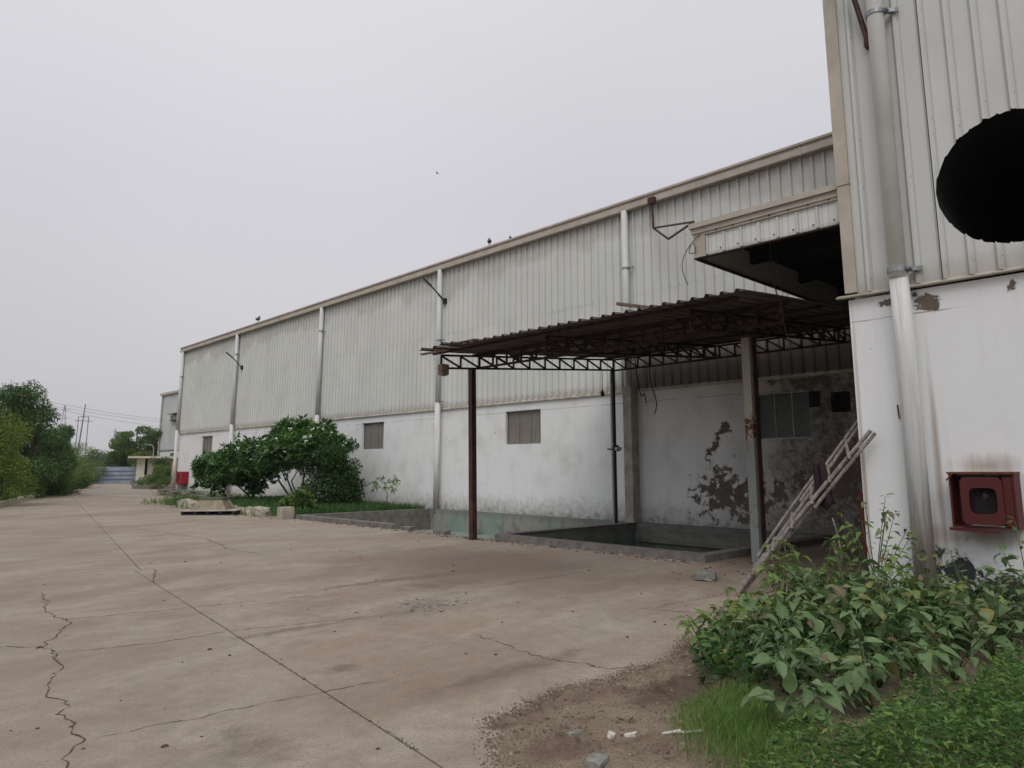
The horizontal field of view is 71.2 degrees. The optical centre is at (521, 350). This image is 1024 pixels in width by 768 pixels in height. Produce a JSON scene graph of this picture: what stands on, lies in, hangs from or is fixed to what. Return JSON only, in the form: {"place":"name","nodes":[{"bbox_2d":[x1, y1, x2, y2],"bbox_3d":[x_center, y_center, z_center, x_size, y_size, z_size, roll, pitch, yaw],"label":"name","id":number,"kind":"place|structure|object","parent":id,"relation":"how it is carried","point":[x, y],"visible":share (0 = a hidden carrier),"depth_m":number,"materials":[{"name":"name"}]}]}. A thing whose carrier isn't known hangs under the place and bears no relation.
{"place":"outdoors","nodes":[
{"label":"outdoors","id":0,"kind":"place"},
{"bbox_2d":[157,390,179,455],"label":"warehouse","id":1,"kind":"structure","parent":0,"point":[167,426],"depth_m":92.65,"materials":[{"name":"white paint"}]},
{"bbox_2d":[0,0,831,456],"label":"sky","id":2,"kind":"structure","parent":0,"point":[175,174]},
{"bbox_2d":[0,483,865,767],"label":"concrete yard","id":3,"kind":"structure","parent":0,"point":[321,694],"depth_m":7.07,"materials":[{"name":"beige concrete"}]},
{"bbox_2d":[0,494,42,507],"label":"road kerb","id":4,"kind":"structure","parent":3,"relation":"on","point":[6,502],"depth_m":31.91,"materials":[{"name":"concrete"}]},
{"bbox_2d":[70,466,135,483],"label":"blue gate","id":5,"kind":"structure","parent":3,"relation":"on","point":[120,475],"depth_m":72.36,"materials":[{"name":"metal"}]},
{"bbox_2d":[130,477,150,485],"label":"weed","id":6,"kind":"object","parent":3,"relation":"on","point":[141,482],"visible":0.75,"depth_m":59.92,"materials":[{"name":"green plant"}]},
{"bbox_2d":[128,456,177,482],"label":"gatehouse","id":7,"kind":"object","parent":3,"relation":"on","point":[143,467],"visible":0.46,"depth_m":70.28,"materials":[{"name":"beige paint"}]},
{"bbox_2d":[132,484,175,488],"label":"planter","id":8,"kind":"object","parent":3,"relation":"on","point":[136,486],"visible":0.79,"depth_m":53.71,"materials":[{"name":"grey concrete"}]},
{"bbox_2d":[145,463,171,488],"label":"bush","id":9,"kind":"object","parent":8,"relation":"in","point":[152,480],"visible":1,"depth_m":53.30,"materials":[{"name":"green plant"}]},
{"bbox_2d":[144,456,170,484],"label":"oleander bush","id":10,"kind":"object","parent":3,"relation":"on","point":[159,461],"visible":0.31,"depth_m":58.31,"materials":[{"name":"green plant"}]},
{"bbox_2d":[156,462,176,485],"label":"oleander bush","id":11,"kind":"object","parent":3,"relation":"on","point":[168,472],"visible":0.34,"depth_m":57.44,"materials":[{"name":"green plant"}]},
{"bbox_2d":[176,472,188,489],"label":"fire hose cabinet","id":12,"kind":"object","parent":3,"relation":"on","point":[182,478],"visible":0.88,"depth_m":43.89,"materials":[{"name":"red metal"}]},
{"bbox_2d":[142,489,276,516],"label":"verge weed grass","id":13,"kind":"structure","parent":3,"relation":"on","point":[166,501],"depth_m":32.31,"materials":[{"name":"green plant"}]},
{"bbox_2d":[179,497,240,514],"bbox_3d":[-10.650,5.395,24.914,1.939,0.575,1.276,0,-9,0],"label":"steel hopper","id":14,"kind":"object","parent":3,"relation":"on","point":[213,505],"visible":0.91,"depth_m":24.53,"materials":[{"name":"metal"}]},
{"bbox_2d":[244,506,256,515],"bbox_3d":[-9.144,5.456,24.287,0.373,0.337,0.628,9,-19,-40],"label":"border stone","id":15,"kind":"object","parent":3,"relation":"on","point":[248,509],"visible":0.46,"depth_m":24.06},
{"bbox_2d":[252,506,270,516],"bbox_3d":[-8.639,5.356,23.770,0.617,0.352,0.398,0,-3,37],"label":"border stone","id":16,"kind":"object","parent":3,"relation":"on","point":[262,511],"visible":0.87,"depth_m":23.62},
{"bbox_2d":[277,507,294,519],"bbox_3d":[-7.433,5.113,22.545,0.423,0.403,0.426,9,-13,-43],"label":"border stone","id":17,"kind":"object","parent":3,"relation":"on","point":[283,513],"visible":0.98,"depth_m":22.40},
{"bbox_2d":[10,549,683,749],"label":"yard litter","id":18,"kind":"object","parent":3,"relation":"on","point":[167,745],"visible":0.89,"depth_m":6.44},
{"bbox_2d":[345,595,486,617],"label":"gravel","id":19,"kind":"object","parent":3,"relation":"on","point":[424,604],"depth_m":8.40,"materials":[{"name":"grey gravel"}]},
{"bbox_2d":[308,520,688,563],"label":"curb litter","id":20,"kind":"object","parent":3,"relation":"on","point":[505,542],"visible":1,"depth_m":15.65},
{"bbox_2d":[295,508,834,562],"bbox_3d":[-0.104,5.038,19.175,5.380,0.830,14.810,9,-13,-43],"label":"water tank","id":21,"kind":"object","parent":3,"relation":"on","point":[700,544],"visible":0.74,"depth_m":18.58,"materials":[{"name":"paint"}]},
{"bbox_2d":[462,633,696,767],"bbox_3d":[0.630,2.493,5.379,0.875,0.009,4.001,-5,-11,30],"label":"edge gravel","id":22,"kind":"structure","parent":3,"relation":"on","point":[584,686],"depth_m":5.12,"materials":[{"name":"brown gravel"}]},
{"bbox_2d":[418,288,851,563],"bbox_3d":[2.881,1.666,15.024,6.964,4.750,7.850,9,-13,-43],"label":"lean to canopy","id":23,"kind":"object","parent":3,"relation":"on","point":[745,318],"visible":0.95,"depth_m":13.97,"materials":[{"name":"metal"}]},
{"bbox_2d":[438,364,448,375],"bbox_3d":[-1.738,0.428,15.899,0.202,0.257,0.174,9,-13,-43],"label":"junction box","id":24,"kind":"object","parent":23,"relation":"attached to","point":[443,369],"visible":1,"depth_m":15.85,"materials":[{"name":"brown metal"}]},
{"bbox_2d":[616,302,648,307],"bbox_3d":[2.558,-0.745,12.887,2.075,0.070,0.050,5,-11,-28],"label":"loose pipe","id":25,"kind":"object","parent":23,"relation":"on","point":[629,305],"visible":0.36,"depth_m":12.51,"materials":[{"name":"brown metal"}]},
{"bbox_2d":[649,356,656,413],"bbox_3d":[2.896,0.730,15.796,0.174,1.354,0.036,-7,-12,38],"label":"hanging cable","id":26,"kind":"object","parent":23,"relation":"hanging from","point":[651,386],"visible":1,"depth_m":15.80,"materials":[{"name":"black rubber"}]},
{"bbox_2d":[693,570,716,581],"bbox_3d":[2.672,3.264,10.405,0.330,0.119,0.517,-1,-12,17],"label":"concrete lump","id":27,"kind":"object","parent":3,"relation":"on","point":[707,575],"visible":1,"depth_m":10.19,"materials":[{"name":"grey concrete"}]},
{"bbox_2d":[491,609,1023,767],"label":"dirt patch","id":28,"kind":"object","parent":3,"relation":"on","point":[649,728],"visible":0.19,"depth_m":4.47,"materials":[{"name":"brown soil"}]},
{"bbox_2d":[567,729,584,735],"bbox_3d":[0.323,2.269,4.245,0.108,0.023,0.044,5,-10,-26],"label":"grey chip","id":29,"kind":"object","parent":28,"relation":"on","point":[571,733],"visible":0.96,"depth_m":4.24,"materials":[{"name":"grey stone"}]},
{"bbox_2d":[585,753,608,767],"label":"grey stone","id":30,"kind":"object","parent":28,"relation":"on","point":[596,760],"visible":0.98,"depth_m":3.77,"materials":[{"name":"grey stone"}]},
{"bbox_2d":[616,713,634,723],"bbox_3d":[0.645,2.278,4.418,0.093,0.058,0.119,-5,-11,28],"label":"brown clod","id":31,"kind":"object","parent":28,"relation":"on","point":[625,718],"visible":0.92,"depth_m":4.39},
{"bbox_2d":[662,729,699,734],"bbox_3d":[0.948,2.240,4.208,0.252,0.031,0.020,1,-9,-7],"label":"white stick","id":32,"kind":"object","parent":28,"relation":"on","point":[672,732],"visible":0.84,"depth_m":4.20,"materials":[{"name":"paint"}]},
{"bbox_2d":[673,615,734,665],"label":"broadleaf weed","id":33,"kind":"object","parent":28,"relation":"on","point":[693,640],"visible":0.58,"depth_m":5.75,"materials":[{"name":"green plant"}]},
{"bbox_2d":[676,606,762,645],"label":"broadleaf weed","id":34,"kind":"object","parent":28,"relation":"on","point":[704,614],"visible":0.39,"depth_m":6.28,"materials":[{"name":"green plant"}]},
{"bbox_2d":[496,621,981,767],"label":"gravel","id":35,"kind":"structure","parent":28,"relation":"on","point":[576,745],"depth_m":4.50,"materials":[{"name":"brown gravel"}]},
{"bbox_2d":[660,671,841,767],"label":"grass tuft","id":36,"kind":"object","parent":35,"relation":"in","point":[724,718],"visible":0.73,"depth_m":4.24,"materials":[{"name":"green plant"}]},
{"bbox_2d":[723,587,785,631],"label":"broadleaf weed","id":37,"kind":"object","parent":28,"relation":"on","point":[735,603],"visible":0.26,"depth_m":6.62,"materials":[{"name":"green plant"}]},
{"bbox_2d":[702,591,819,648],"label":"broadleaf weed","id":38,"kind":"object","parent":28,"relation":"on","point":[715,620],"visible":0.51,"depth_m":6.12,"materials":[{"name":"green plant"}]},
{"bbox_2d":[719,586,838,639],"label":"broadleaf weed","id":39,"kind":"object","parent":28,"relation":"on","point":[793,608],"visible":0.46,"depth_m":6.20,"materials":[{"name":"green plant"}]},
{"bbox_2d":[730,596,832,663],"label":"broadleaf weed","id":40,"kind":"object","parent":28,"relation":"on","point":[782,611],"visible":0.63,"depth_m":5.63,"materials":[{"name":"green plant"}]},
{"bbox_2d":[753,539,812,602],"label":"broadleaf weed","id":41,"kind":"object","parent":28,"relation":"on","point":[772,576],"visible":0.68,"depth_m":7.64,"materials":[{"name":"green plant"}]},
{"bbox_2d":[740,574,826,623],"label":"broadleaf weed","id":42,"kind":"object","parent":28,"relation":"on","point":[821,591],"visible":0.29,"depth_m":7.00,"materials":[{"name":"green plant"}]},
{"bbox_2d":[742,624,831,694],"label":"broadleaf weed","id":43,"kind":"object","parent":28,"relation":"on","point":[783,667],"visible":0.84,"depth_m":4.88,"materials":[{"name":"green plant"}]},
{"bbox_2d":[740,672,881,725],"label":"broadleaf weed","id":44,"kind":"object","parent":28,"relation":"on","point":[828,694],"visible":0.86,"depth_m":4.25,"materials":[{"name":"green plant"}]},
{"bbox_2d":[771,539,858,604],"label":"broadleaf weed","id":45,"kind":"object","parent":28,"relation":"on","point":[824,567],"visible":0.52,"depth_m":7.66,"materials":[{"name":"green plant"}]},
{"bbox_2d":[773,562,874,621],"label":"broadleaf weed","id":46,"kind":"object","parent":28,"relation":"on","point":[817,597],"visible":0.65,"depth_m":6.81,"materials":[{"name":"green plant"}]},
{"bbox_2d":[784,537,910,621],"bbox_3d":[3.290,2.320,7.145,0.966,0.890,1.175,9,-13,-43],"label":"broadleaf weed","id":47,"kind":"object","parent":28,"relation":"on","point":[807,571],"visible":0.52,"depth_m":7.18,"materials":[{"name":"green plant"}]},
{"bbox_2d":[802,636,896,712],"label":"broadleaf weed","id":48,"kind":"object","parent":28,"relation":"on","point":[853,668],"visible":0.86,"depth_m":4.67,"materials":[{"name":"green plant"}]},
{"bbox_2d":[688,574,1023,693],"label":"undergrowth","id":49,"kind":"object","parent":28,"relation":"on","point":[835,647],"visible":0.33,"depth_m":5.67,"materials":[{"name":"green plant"}]},
{"bbox_2d":[799,584,945,667],"bbox_3d":[2.760,2.192,5.668,0.916,0.668,1.182,9,-13,-43],"label":"broadleaf weed","id":50,"kind":"object","parent":28,"relation":"on","point":[839,622],"visible":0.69,"depth_m":5.62,"materials":[{"name":"green plant"}]},
{"bbox_2d":[831,493,926,592],"bbox_3d":[3.894,2.198,7.700,0.980,1.305,0.672,4,-10,-23],"label":"broadleaf weed","id":51,"kind":"object","parent":28,"relation":"on","point":[849,526],"visible":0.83,"depth_m":7.70,"materials":[{"name":"green plant"}]},
{"bbox_2d":[798,612,963,687],"bbox_3d":[2.568,2.174,5.113,0.857,0.612,0.955,9,-13,-43],"label":"broadleaf weed","id":52,"kind":"object","parent":28,"relation":"on","point":[905,663],"visible":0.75,"depth_m":5.00,"materials":[{"name":"green plant"}]},
{"bbox_2d":[740,641,1023,767],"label":"leaved ground cover","id":53,"kind":"object","parent":28,"relation":"on","point":[960,715],"visible":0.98,"depth_m":3.38,"materials":[{"name":"green plant"}]},
{"bbox_2d":[818,568,970,649],"bbox_3d":[3.034,2.226,6.036,0.909,0.720,1.080,2,-9,-10],"label":"broadleaf weed","id":54,"kind":"object","parent":28,"relation":"on","point":[883,605],"visible":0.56,"depth_m":6.05,"materials":[{"name":"green plant"}]},
{"bbox_2d":[895,555,964,605],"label":"broadleaf weed","id":55,"kind":"object","parent":28,"relation":"on","point":[926,570],"visible":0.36,"depth_m":7.62,"materials":[{"name":"green plant"}]},
{"bbox_2d":[856,555,1007,632],"bbox_3d":[3.874,2.341,6.723,1.064,0.711,1.000,7,-12,-38],"label":"broadleaf weed","id":56,"kind":"object","parent":28,"relation":"on","point":[907,580],"visible":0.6,"depth_m":6.68,"materials":[{"name":"green plant"}]},
{"bbox_2d":[880,597,1017,680],"bbox_3d":[3.173,2.169,5.387,1.060,0.622,0.899,9,-13,-43],"label":"broadleaf weed","id":57,"kind":"object","parent":28,"relation":"on","point":[986,630],"visible":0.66,"depth_m":5.33,"materials":[{"name":"green plant"}]},
{"bbox_2d":[914,548,1021,621],"bbox_3d":[4.534,2.379,7.171,1.136,0.783,0.910,-4,-10,24],"label":"broadleaf weed","id":58,"kind":"object","parent":28,"relation":"on","point":[919,585],"visible":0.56,"depth_m":7.17,"materials":[{"name":"green plant"}]},
{"bbox_2d":[944,568,1023,663],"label":"broadleaf weed","id":59,"kind":"object","parent":28,"relation":"on","point":[986,616],"visible":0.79,"depth_m":5.71,"materials":[{"name":"green plant"}]},
{"bbox_2d":[967,579,1023,641],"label":"broadleaf weed","id":60,"kind":"object","parent":28,"relation":"on","point":[1002,609],"visible":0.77,"depth_m":6.03,"materials":[{"name":"green plant"}]},
{"bbox_2d":[976,516,1023,600],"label":"broadleaf weed","id":61,"kind":"object","parent":28,"relation":"on","point":[1004,561],"visible":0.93,"depth_m":6.99,"materials":[{"name":"green plant"}]},
{"bbox_2d":[735,420,876,594],"bbox_3d":[3.552,1.929,9.044,1.743,2.303,0.895,-3,-10,19],"label":"bamboo ladder","id":62,"kind":"object","parent":3,"relation":"on","point":[751,576],"visible":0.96,"depth_m":8.93,"materials":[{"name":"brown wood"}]},
{"bbox_2d":[812,459,835,509],"bbox_3d":[3.707,1.643,8.787,0.072,0.614,0.270,9,-13,-43],"label":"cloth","id":63,"kind":"object","parent":62,"relation":"hanging from","point":[820,473],"visible":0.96,"depth_m":8.80,"materials":[{"name":"fabric"}]},
{"bbox_2d":[822,0,1023,618],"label":"warehouse block","id":64,"kind":"structure","parent":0,"point":[929,167],"depth_m":8.52,"materials":[{"name":"white paint"}]},
{"bbox_2d":[688,183,854,306],"bbox_3d":[5.900,-1.395,12.576,7.110,0.556,2.270,9,-13,-43],"label":"entrance hood","id":65,"kind":"object","parent":64,"relation":"attached to","point":[801,231],"visible":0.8,"depth_m":11.03,"materials":[{"name":"metal"}]},
{"bbox_2d":[682,234,699,284],"bbox_3d":[2.586,-1.386,10.923,0.013,0.759,0.342,9,-13,-43],"label":"looped wire","id":66,"kind":"object","parent":65,"relation":"hanging from","point":[689,253],"visible":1,"depth_m":10.95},
{"bbox_2d":[769,243,781,318],"bbox_3d":[3.931,-1.129,11.077,0.016,1.305,0.141,9,-13,-43],"label":"hanging wire","id":67,"kind":"object","parent":65,"relation":"hanging from","point":[773,281],"visible":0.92,"depth_m":11.09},
{"bbox_2d":[852,0,868,49],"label":"wall lamp","id":68,"kind":"object","parent":64,"relation":"attached to","point":[860,18],"visible":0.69,"depth_m":9.25,"materials":[{"name":"metal"}]},
{"bbox_2d":[859,492,867,577],"bbox_3d":[4.327,2.407,8.852,0.470,1.300,0.055,9,-13,-43],"label":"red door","id":69,"kind":"structure","parent":64,"relation":"attached to","point":[862,515],"depth_m":8.72,"materials":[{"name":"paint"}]},
{"bbox_2d":[946,472,1023,533],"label":"fire hose cabinet","id":70,"kind":"object","parent":64,"relation":"attached to","point":[986,502],"visible":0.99,"depth_m":7.61,"materials":[{"name":"red metal"}]},
{"label":"ground","id":71,"kind":"structure","parent":0,"visible":0},
{"bbox_2d":[0,490,28,500],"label":"verge grass","id":72,"kind":"structure","parent":71,"relation":"on","point":[2,498],"depth_m":31.96,"materials":[{"name":"green plant"}]},
{"bbox_2d":[0,406,40,500],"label":"yellow green bush","id":73,"kind":"object","parent":71,"relation":"on","point":[8,463],"visible":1,"depth_m":30.02,"materials":[{"name":"green plant"}]},
{"bbox_2d":[10,453,36,493],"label":"roadside shrub","id":74,"kind":"object","parent":71,"relation":"on","point":[31,465],"visible":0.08,"depth_m":35.17,"materials":[{"name":"green plant"}]},
{"bbox_2d":[18,475,47,497],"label":"roadside shrub","id":75,"kind":"object","parent":71,"relation":"on","point":[38,490],"visible":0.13,"depth_m":37.49,"materials":[{"name":"green plant"}]},
{"bbox_2d":[0,379,74,484],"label":"mango tree","id":76,"kind":"object","parent":71,"relation":"on","point":[42,415],"visible":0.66,"depth_m":38.65,"materials":[{"name":"green plant"}]},
{"bbox_2d":[15,426,74,463],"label":"mango tree","id":77,"kind":"object","parent":71,"relation":"on","point":[58,446],"visible":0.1,"depth_m":42.14,"materials":[{"name":"green plant"}]},
{"bbox_2d":[32,465,76,495],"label":"roadside shrub","id":78,"kind":"object","parent":71,"relation":"on","point":[58,486],"visible":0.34,"depth_m":40.74,"materials":[{"name":"green plant"}]},
{"bbox_2d":[43,479,82,494],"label":"roadside shrub","id":79,"kind":"object","parent":71,"relation":"on","point":[76,490],"visible":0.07,"depth_m":43.26,"materials":[{"name":"green plant"}]},
{"bbox_2d":[48,442,82,481],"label":"roadside shrub","id":80,"kind":"object","parent":71,"relation":"on","point":[76,469],"visible":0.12,"depth_m":52.52,"materials":[{"name":"green plant"}]},
{"bbox_2d":[55,423,78,469],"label":"mango tree","id":81,"kind":"object","parent":71,"relation":"on","point":[71,429],"visible":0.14,"depth_m":48.05,"materials":[{"name":"green plant"}]},
{"bbox_2d":[77,404,85,454],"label":"utility pole","id":82,"kind":"object","parent":71,"relation":"on","point":[81,427],"visible":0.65,"depth_m":226.35,"materials":[{"name":"grey concrete"}]},
{"bbox_2d":[72,467,94,488],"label":"roadside shrub","id":83,"kind":"object","parent":71,"relation":"on","point":[85,479],"visible":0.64,"depth_m":55.08,"materials":[{"name":"green plant"}]},
{"bbox_2d":[75,416,91,453],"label":"utility pole","id":84,"kind":"object","parent":71,"relation":"on","point":[78,420],"visible":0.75,"depth_m":217.52,"materials":[{"name":"grey metal"}]},
{"bbox_2d":[66,442,102,477],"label":"roadside shrub","id":85,"kind":"object","parent":71,"relation":"on","point":[85,459],"visible":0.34,"depth_m":59.36,"materials":[{"name":"green plant"}]},
{"bbox_2d":[74,456,106,482],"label":"roadside shrub","id":86,"kind":"object","parent":71,"relation":"on","point":[92,471],"visible":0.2,"depth_m":67.19,"materials":[{"name":"green plant"}]},
{"bbox_2d":[84,461,107,483],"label":"roadside shrub","id":87,"kind":"object","parent":71,"relation":"on","point":[98,474],"visible":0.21,"depth_m":71.17,"materials":[{"name":"green plant"}]},
{"bbox_2d":[76,449,127,466],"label":"distant tree","id":88,"kind":"object","parent":71,"relation":"on","point":[99,457],"visible":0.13,"depth_m":118.14,"materials":[{"name":"green plant"}]},
{"bbox_2d":[102,425,162,466],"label":"spreading tree","id":89,"kind":"object","parent":71,"relation":"on","point":[123,446],"visible":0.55,"depth_m":93.79,"materials":[{"name":"green plant"}]},
{"bbox_2d":[127,449,159,466],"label":"tree","id":90,"kind":"object","parent":71,"relation":"on","point":[141,453],"visible":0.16,"depth_m":88.40,"materials":[{"name":"green plant"}]},
{"bbox_2d":[173,494,424,515],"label":"grass","id":91,"kind":"structure","parent":71,"relation":"on","point":[270,501],"depth_m":26.17,"materials":[{"name":"green plant"}]},
{"bbox_2d":[189,431,297,497],"bbox_3d":[-12.358,5.194,31.952,5.493,3.165,3.236,-3,-10,19],"label":"frangipani tree","id":92,"kind":"object","parent":91,"relation":"on","point":[227,466],"visible":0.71,"depth_m":31.50,"materials":[{"name":"green plant"}]},
{"bbox_2d":[279,487,317,511],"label":"leafy weed","id":93,"kind":"object","parent":91,"relation":"on","point":[302,498],"visible":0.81,"depth_m":24.14,"materials":[{"name":"green plant"}]},
{"bbox_2d":[244,413,353,494],"bbox_3d":[-8.841,4.385,28.813,3.618,3.800,4.406,9,-13,-43],"label":"frangipani tree","id":94,"kind":"object","parent":91,"relation":"on","point":[281,447],"visible":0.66,"depth_m":28.39,"materials":[{"name":"green plant"}]},
{"bbox_2d":[297,436,365,503],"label":"hibiscus bush","id":95,"kind":"object","parent":91,"relation":"on","point":[336,484],"visible":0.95,"depth_m":27.34,"materials":[{"name":"green plant"}]},
{"bbox_2d":[370,475,401,504],"bbox_3d":[-5.011,5.242,26.493,1.185,1.287,1.112,1,-9,-9],"label":"young tree","id":96,"kind":"object","parent":91,"relation":"on","point":[385,487],"visible":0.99,"depth_m":26.48,"materials":[{"name":"green plant"}]},
{"bbox_2d":[171,119,1000,542],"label":"warehouse","id":97,"kind":"structure","parent":71,"relation":"on","point":[359,367],"depth_m":22.42,"materials":[{"name":"white paint"}]},
{"bbox_2d":[202,436,212,454],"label":"window","id":98,"kind":"structure","parent":97,"relation":"in","point":[207,440],"depth_m":42.66,"materials":[{"name":"metal"}]},
{"bbox_2d":[363,422,383,448],"bbox_3d":[-6.096,3.546,29.808,0.090,1.100,1.620,9,-13,-43],"label":"window","id":99,"kind":"structure","parent":97,"relation":"in","point":[373,432],"depth_m":29.84,"materials":[{"name":"metal"}]},
{"bbox_2d":[422,278,446,303],"bbox_3d":[-3.273,-2.251,26.985,0.973,0.933,0.188,2,-10,-14],"label":"wall lamp","id":100,"kind":"object","parent":97,"relation":"attached to","point":[431,286],"visible":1,"depth_m":26.96,"materials":[{"name":"black metal"}]},
{"bbox_2d":[507,409,540,444],"bbox_3d":[0.125,2.511,23.464,0.090,1.100,1.650,9,-13,-43],"label":"window","id":101,"kind":"structure","parent":97,"relation":"in","point":[523,427],"depth_m":23.49,"materials":[{"name":"metal"}]},
{"bbox_2d":[647,196,694,239],"bbox_3d":[4.038,-3.724,19.272,0.185,1.482,2.039,4,-10,-24],"label":"steel bracket","id":102,"kind":"object","parent":97,"relation":"attached to","point":[651,201],"visible":1,"depth_m":19.57,"materials":[{"name":"grey metal"}]},
{"bbox_2d":[759,391,810,438],"bbox_3d":[6.304,1.557,17.150,0.090,1.110,1.320,9,-13,-43],"label":"window","id":103,"kind":"structure","parent":97,"relation":"in","point":[784,415],"depth_m":17.12,"materials":[{"name":"grey glass"}]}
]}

